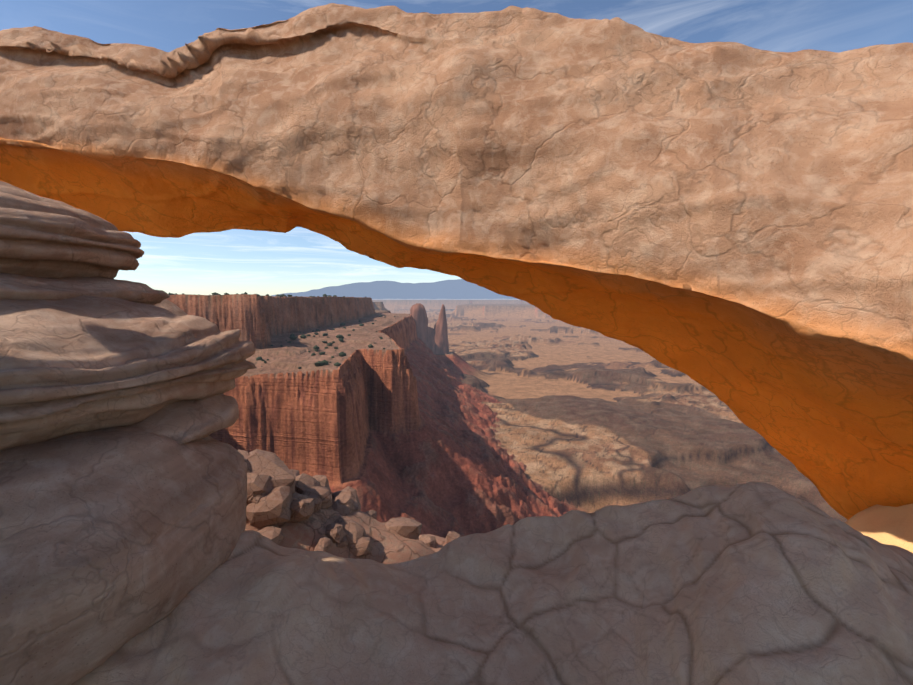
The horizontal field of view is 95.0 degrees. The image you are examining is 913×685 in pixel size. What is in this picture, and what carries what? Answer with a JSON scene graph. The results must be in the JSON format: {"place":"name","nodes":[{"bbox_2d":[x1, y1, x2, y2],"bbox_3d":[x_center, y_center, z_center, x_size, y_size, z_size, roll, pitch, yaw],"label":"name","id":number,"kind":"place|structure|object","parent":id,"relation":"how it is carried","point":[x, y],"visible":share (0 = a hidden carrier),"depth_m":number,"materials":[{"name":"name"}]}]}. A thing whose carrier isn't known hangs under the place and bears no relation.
{"place":"outdoors","nodes":[
{"label":"outdoors","id":0,"kind":"place"},
{"bbox_2d":[245,491,446,563],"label":"rock slope","id":1,"kind":"structure","parent":0,"point":[308,533],"depth_m":19.18,"materials":[{"name":"stone"}]},
{"bbox_2d":[237,449,461,556],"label":"boulders","id":2,"kind":"object","parent":1,"relation":"on","point":[274,483],"visible":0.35,"depth_m":18.41,"materials":[{"name":"brown stone"}]},
{"bbox_2d":[271,279,516,298],"bbox_3d":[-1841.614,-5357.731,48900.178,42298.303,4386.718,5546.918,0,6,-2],"label":"distant mountains","id":3,"kind":"structure","parent":0,"point":[453,289],"depth_m":50989.69,"materials":[{"name":"blue stone"}]},
{"bbox_2d":[0,3,912,519],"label":"natural rock arch","id":4,"kind":"structure","parent":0,"point":[730,225],"depth_m":4.18,"materials":[{"name":"brown stone"}]},
{"bbox_2d":[0,0,912,295],"label":"sky","id":5,"kind":"structure","parent":0,"point":[232,261],"materials":[{"name":"blue"}]},
{"bbox_2d":[71,482,912,684],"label":"slab rock","id":6,"kind":"object","parent":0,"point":[754,583],"visible":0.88,"depth_m":1.98,"materials":[{"name":"stone"}]},
{"bbox_2d":[0,426,246,684],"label":"boulder","id":7,"kind":"object","parent":6,"relation":"on","point":[113,540],"visible":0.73,"depth_m":1.75,"materials":[{"name":"brown stone"}]},
{"bbox_2d":[55,393,238,444],"bbox_3d":[-2.909,0.551,2.516,2.801,0.458,2.242,0,6,-2],"label":"boulder","id":8,"kind":"object","parent":7,"relation":"on","point":[182,422],"visible":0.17,"depth_m":2.56,"materials":[{"name":"brown stone"}]},
{"bbox_2d":[0,295,255,450],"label":"boulder","id":9,"kind":"object","parent":8,"relation":"on","point":[80,364],"visible":0.88,"depth_m":2.21,"materials":[{"name":"brown stone"}]},
{"bbox_2d":[0,273,169,305],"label":"rock ledge","id":10,"kind":"object","parent":9,"relation":"on","point":[18,287],"visible":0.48,"depth_m":2.72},
{"bbox_2d":[0,181,143,278],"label":"boulder","id":11,"kind":"object","parent":10,"relation":"on","point":[43,237],"visible":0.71,"depth_m":2.72,"materials":[{"name":"brown stone"}]},
{"bbox_2d":[155,299,187,315],"bbox_3d":[-5.064,0.280,4.067,4.420,2.316,3.683,0,6,-2],"label":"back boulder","id":12,"kind":"object","parent":6,"relation":"on","point":[171,306],"visible":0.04,"depth_m":4.78,"materials":[{"name":"brown stone"}]},
{"bbox_2d":[167,294,846,537],"bbox_3d":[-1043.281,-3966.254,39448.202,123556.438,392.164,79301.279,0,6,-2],"label":"canyon terrain","id":13,"kind":"structure","parent":0,"point":[503,412],"depth_m":806.50,"materials":[{"name":"brown stone"}]},
{"bbox_2d":[168,292,394,368],"bbox_3d":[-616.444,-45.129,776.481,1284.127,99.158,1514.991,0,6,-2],"label":"shrubs","id":14,"kind":"object","parent":13,"relation":"on","point":[316,348],"visible":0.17,"depth_m":608.06,"materials":[{"name":"green plant"}]},
{"bbox_2d":[410,303,427,346],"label":"rock spire","id":15,"kind":"structure","parent":13,"relation":"on","point":[418,313],"depth_m":1966.94,"materials":[{"name":"stone"}]},
{"bbox_2d":[426,327,434,353],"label":"tower saddle","id":16,"kind":"object","parent":13,"relation":"on","point":[430,335],"visible":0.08,"depth_m":1982.74,"materials":[{"name":"stone"}]},
{"bbox_2d":[434,304,448,353],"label":"rock spire","id":17,"kind":"structure","parent":13,"relation":"on","point":[441,338],"depth_m":1981.71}
]}

